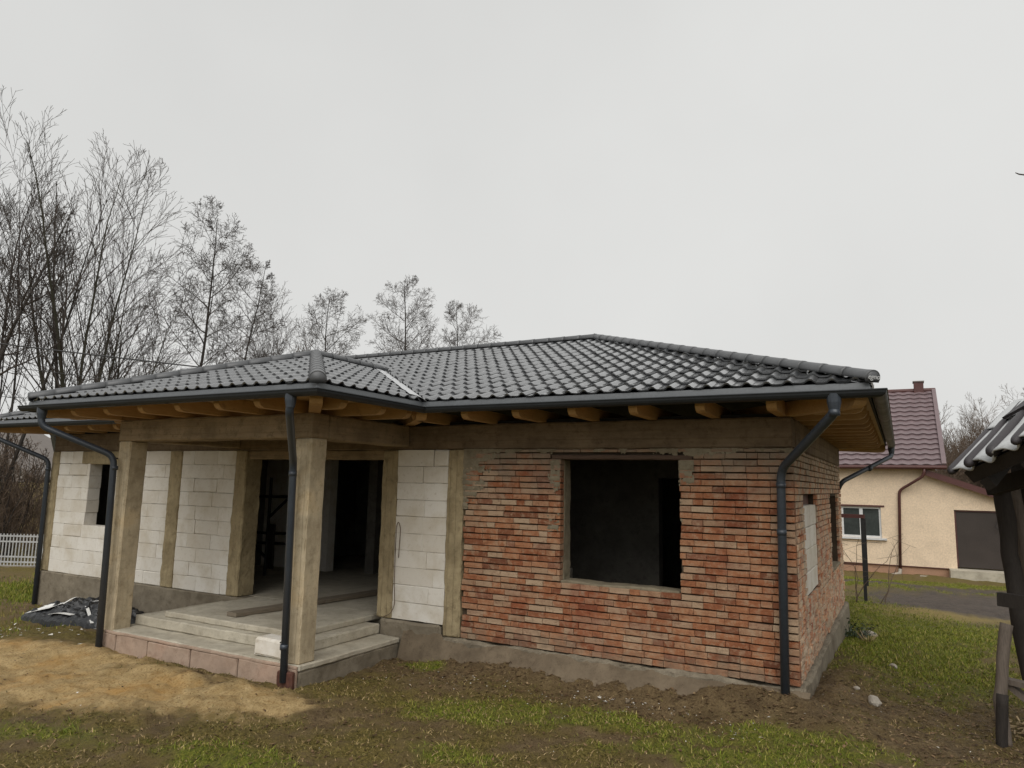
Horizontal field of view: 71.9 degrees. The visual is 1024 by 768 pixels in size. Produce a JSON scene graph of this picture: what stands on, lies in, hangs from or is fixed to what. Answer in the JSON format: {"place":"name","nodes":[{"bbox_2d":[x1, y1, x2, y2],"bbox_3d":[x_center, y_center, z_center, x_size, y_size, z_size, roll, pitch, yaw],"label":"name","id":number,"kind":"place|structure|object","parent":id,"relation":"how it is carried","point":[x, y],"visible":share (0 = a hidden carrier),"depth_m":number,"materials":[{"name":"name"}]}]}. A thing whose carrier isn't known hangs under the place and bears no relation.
{"place":"outdoors","nodes":[
{"label":"outdoors","id":0,"kind":"place"},
{"bbox_2d":[0,573,75,636],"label":"grass","id":1,"kind":"structure","parent":0,"point":[19,587],"depth_m":15.28,"materials":[{"name":"green plant"}]},
{"bbox_2d":[1,366,115,379],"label":"power cable","id":2,"kind":"object","parent":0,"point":[56,372],"visible":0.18,"depth_m":20.76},
{"bbox_2d":[0,343,199,366],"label":"power cable","id":3,"kind":"object","parent":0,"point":[99,355],"visible":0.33,"depth_m":18.93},
{"bbox_2d":[0,483,1023,767],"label":"ground","id":4,"kind":"structure","parent":0,"point":[100,677],"depth_m":7.25,"materials":[{"name":"soil"}]},
{"bbox_2d":[0,433,39,557],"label":"sapling","id":5,"kind":"object","parent":4,"relation":"on","point":[7,509],"visible":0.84,"depth_m":23.70,"materials":[{"name":"brown plant"}]},
{"bbox_2d":[0,533,43,567],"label":"metal fence","id":6,"kind":"object","parent":4,"relation":"on","point":[18,556],"visible":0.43,"depth_m":21.99,"materials":[{"name":"metal"}]},
{"bbox_2d":[0,457,49,555],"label":"bramble bank","id":7,"kind":"structure","parent":4,"relation":"on","point":[27,526],"depth_m":28.22,"materials":[{"name":"brown plant"}]},
{"bbox_2d":[0,434,51,557],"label":"sapling","id":8,"kind":"object","parent":4,"relation":"on","point":[28,485],"visible":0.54,"depth_m":25.32,"materials":[{"name":"brown plant"}]},
{"bbox_2d":[0,432,53,482],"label":"grey house","id":9,"kind":"structure","parent":4,"relation":"on","point":[46,442],"depth_m":49.63,"materials":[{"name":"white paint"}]},
{"bbox_2d":[0,177,80,375],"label":"bare tree","id":10,"kind":"object","parent":4,"relation":"on","point":[13,324],"visible":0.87,"depth_m":23.19,"materials":[{"name":"brown plant"}]},
{"bbox_2d":[0,85,114,503],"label":"bare tree","id":11,"kind":"object","parent":4,"relation":"on","point":[28,213],"visible":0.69,"depth_m":24.83,"materials":[{"name":"brown plant"}]},
{"bbox_2d":[44,183,112,437],"bbox_3d":[-16.147,-0.572,25.994,2.241,14.214,2.171,-3,-9,28],"label":"bare tree","id":12,"kind":"object","parent":4,"relation":"on","point":[56,386],"visible":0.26,"depth_m":26.16,"materials":[{"name":"brown plant"}]},
{"bbox_2d":[20,597,143,628],"bbox_3d":[-7.511,4.025,12.461,3.100,0.512,1.240,-3,-9,28],"label":"plastic sheet heap","id":13,"kind":"object","parent":4,"relation":"on","point":[82,612],"visible":0.57,"depth_m":12.05,"materials":[{"name":"black plastic"}]},
{"bbox_2d":[0,130,207,451],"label":"bare tree","id":14,"kind":"object","parent":4,"relation":"on","point":[99,371],"visible":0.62,"depth_m":25.28,"materials":[{"name":"brown plant"}]},
{"bbox_2d":[135,195,262,374],"bbox_3d":[-13.206,-0.529,29.729,4.769,15.527,4.954,-3,-9,28],"label":"bare tree","id":15,"kind":"object","parent":4,"relation":"on","point":[212,276],"visible":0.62,"depth_m":30.37,"materials":[{"name":"brown plant"}]},
{"bbox_2d":[196,256,287,363],"bbox_3d":[-12.676,0.736,32.765,3.941,14.085,4.303,-3,-9,28],"label":"bare tree","id":16,"kind":"object","parent":4,"relation":"on","point":[269,276],"visible":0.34,"depth_m":33.37,"materials":[{"name":"brown plant"}]},
{"bbox_2d":[237,325,298,356],"bbox_3d":[-12.864,2.674,36.586,4.859,11.480,5.624,-3,-9,28],"label":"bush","id":17,"kind":"object","parent":4,"relation":"on","point":[247,340],"visible":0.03,"depth_m":37.16,"materials":[{"name":"grey plant"}]},
{"bbox_2d":[240,281,304,359],"bbox_3d":[-12.631,1.525,37.979,4.839,14.350,4.589,-3,-9,28],"label":"bare tree","id":18,"kind":"object","parent":4,"relation":"on","point":[279,342],"visible":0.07,"depth_m":37.67,"materials":[{"name":"brown plant"}]},
{"bbox_2d":[276,670,294,689],"bbox_3d":[-2.618,3.467,8.150,0.251,0.292,0.064,-3,-9,28],"label":"red clay brick","id":19,"kind":"object","parent":4,"relation":"on","point":[290,679],"visible":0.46,"depth_m":8.10,"materials":[{"name":"red brick"}]},
{"bbox_2d":[276,324,328,352],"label":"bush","id":20,"kind":"object","parent":4,"relation":"on","point":[305,340],"visible":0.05,"depth_m":40.89,"materials":[{"name":"grey plant"}]},
{"bbox_2d":[289,288,367,355],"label":"bare tree","id":21,"kind":"object","parent":4,"relation":"on","point":[326,324],"visible":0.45,"depth_m":40.71,"materials":[{"name":"brown plant"}]},
{"bbox_2d":[364,274,437,352],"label":"bare tree","id":22,"kind":"object","parent":4,"relation":"on","point":[406,289],"visible":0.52,"depth_m":42.71,"materials":[{"name":"brown plant"}]},
{"bbox_2d":[0,333,894,698],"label":"unfinished house","id":23,"kind":"structure","parent":4,"relation":"on","point":[602,509],"depth_m":9.45,"materials":[{"name":"brick"}]},
{"bbox_2d":[255,633,280,658],"bbox_3d":[-2.832,3.208,8.612,0.604,0.231,0.291,-3,-9,28],"label":"block offcut","id":24,"kind":"object","parent":23,"relation":"on","point":[267,645],"visible":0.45,"depth_m":8.55,"materials":[{"name":"white concrete"}]},
{"bbox_2d":[256,477,287,575],"bbox_3d":[-4.818,2.868,14.231,1.253,1.951,0.111,-3,-9,28],"label":"trestle frame","id":25,"kind":"object","parent":23,"relation":"on","point":[270,532],"visible":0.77,"depth_m":14.17,"materials":[{"name":"metal"}]},
{"bbox_2d":[226,589,377,616],"bbox_3d":[-2.972,3.427,11.188,0.225,0.060,3.302,-4,-10,35],"label":"wooden plank","id":26,"kind":"object","parent":23,"relation":"on","point":[266,609],"visible":0.6,"depth_m":10.56,"materials":[{"name":"brown wood"}]},
{"bbox_2d":[383,522,400,616],"bbox_3d":[-1.705,2.640,10.054,0.228,1.334,0.028,-2,-9,20],"label":"wire loop","id":27,"kind":"object","parent":23,"relation":"hanging from","point":[394,563],"visible":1,"depth_m":10.05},
{"bbox_2d":[422,299,501,348],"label":"bare tree","id":28,"kind":"object","parent":4,"relation":"on","point":[457,340],"visible":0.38,"depth_m":47.02,"materials":[{"name":"brown plant"}]},
{"bbox_2d":[0,623,970,759],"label":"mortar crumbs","id":29,"kind":"object","parent":4,"relation":"on","point":[429,677],"visible":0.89,"depth_m":8.00,"materials":[{"name":"grey concrete"}]},
{"bbox_2d":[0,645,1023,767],"bbox_3d":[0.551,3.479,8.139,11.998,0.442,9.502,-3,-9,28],"label":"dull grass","id":30,"kind":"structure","parent":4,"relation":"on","point":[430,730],"depth_m":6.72,"materials":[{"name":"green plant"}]},
{"bbox_2d":[0,656,1023,767],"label":"grass","id":31,"kind":"structure","parent":4,"relation":"on","point":[540,722],"depth_m":6.64,"materials":[{"name":"green plant"}]},
{"bbox_2d":[0,647,1023,767],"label":"leaf litter","id":32,"kind":"object","parent":4,"relation":"on","point":[733,710],"visible":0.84,"depth_m":7.15,"materials":[{"name":"brown plant"}]},
{"bbox_2d":[841,514,876,602],"bbox_3d":[7.411,4.344,17.307,3.000,2.344,0.075,-3,-9,28],"label":"trellis post","id":33,"kind":"object","parent":4,"relation":"on","point":[864,564],"visible":0.54,"depth_m":16.82,"materials":[{"name":"metal"}]},
{"bbox_2d":[843,618,879,638],"bbox_3d":[5.860,4.196,12.139,0.791,0.326,0.835,6,-9,-29],"label":"weed plant","id":34,"kind":"object","parent":4,"relation":"on","point":[850,631],"visible":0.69,"depth_m":12.01,"materials":[{"name":"green plant"}]},
{"bbox_2d":[857,632,879,641],"bbox_3d":[5.881,4.163,11.678,0.380,0.200,0.439,-3,-9,28],"label":"dry tuft","id":35,"kind":"object","parent":4,"relation":"on","point":[869,639],"visible":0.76,"depth_m":11.68,"materials":[{"name":"brown plant"}]},
{"bbox_2d":[862,630,876,636],"bbox_3d":[6.217,4.346,12.262,0.180,0.160,0.264,5,-9,-23],"label":"stone","id":36,"kind":"object","parent":4,"relation":"on","point":[871,632],"visible":0.35,"depth_m":12.19,"materials":[{"name":"grey stone"}]},
{"bbox_2d":[867,696,880,706],"bbox_3d":[3.900,3.423,7.601,0.129,0.116,0.173,3,-8,-10],"label":"stone","id":37,"kind":"object","parent":4,"relation":"on","point":[874,700],"visible":0.96,"depth_m":7.56,"materials":[{"name":"grey stone"}]},
{"bbox_2d":[842,534,914,603],"bbox_3d":[8.027,4.310,16.772,2.795,1.799,1.155,-3,-9,28],"label":"grape vine","id":38,"kind":"object","parent":4,"relation":"on","point":[885,596],"visible":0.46,"depth_m":16.48,"materials":[{"name":"brown plant"}]},
{"bbox_2d":[839,381,1004,582],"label":"yellow house","id":39,"kind":"structure","parent":4,"relation":"on","point":[944,526],"depth_m":25.26,"materials":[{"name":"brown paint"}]},
{"bbox_2d":[840,504,886,540],"bbox_3d":[12.854,5.063,25.916,1.575,1.240,0.230,-3,-9,28],"label":"window","id":40,"kind":"structure","parent":39,"relation":"in","point":[851,527],"depth_m":25.95,"materials":[{"name":"white paint"}]},
{"bbox_2d":[954,510,1003,569],"bbox_3d":[16.139,5.321,24.139,1.650,1.943,0.080,-3,-9,28],"label":"garage door","id":41,"kind":"structure","parent":39,"relation":"in","point":[977,537],"depth_m":24.22,"materials":[{"name":"brown metal"}]},
{"bbox_2d":[935,404,970,482],"bbox_3d":[21.964,4.929,36.077,2.716,8.155,2.794,6,-10,-33],"label":"bare tree","id":42,"kind":"object","parent":4,"relation":"on","point":[943,471],"visible":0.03,"depth_m":35.85,"materials":[{"name":"brown plant"}]},
{"bbox_2d":[935,416,1010,487],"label":"woodland","id":43,"kind":"object","parent":4,"relation":"on","point":[963,448],"visible":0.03,"depth_m":45.18,"materials":[{"name":"brown plant"}]},
{"bbox_2d":[968,410,995,433],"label":"bare tree","id":44,"kind":"object","parent":4,"relation":"on","point":[979,421],"visible":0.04,"depth_m":55.18,"materials":[{"name":"grey plant"}]},
{"bbox_2d":[956,392,1010,447],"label":"bare tree","id":45,"kind":"object","parent":4,"relation":"on","point":[967,422],"visible":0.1,"depth_m":48.91,"materials":[{"name":"grey plant"}]},
{"bbox_2d":[947,398,1023,747],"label":"timber shed","id":46,"kind":"structure","parent":4,"relation":"on","point":[997,437],"depth_m":7.04,"materials":[{"name":"brown wood"}]},
{"bbox_2d":[980,383,1023,432],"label":"bare tree","id":47,"kind":"object","parent":4,"relation":"on","point":[1004,401],"visible":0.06,"depth_m":51.43,"materials":[{"name":"grey plant"}]},
{"bbox_2d":[1009,716,1023,737],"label":"wood chips","id":48,"kind":"object","parent":4,"relation":"on","point":[1013,727],"visible":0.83,"depth_m":7.14,"materials":[{"name":"beige wood"}]},
{"bbox_2d":[0,0,1023,451],"label":"sky","id":49,"kind":"structure","parent":0,"point":[832,182],"materials":[{"name":"white"}]},
{"bbox_2d":[835,575,1023,690],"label":"grass","id":50,"kind":"structure","parent":0,"point":[960,628],"depth_m":11.84,"materials":[{"name":"green plant"}]}
]}

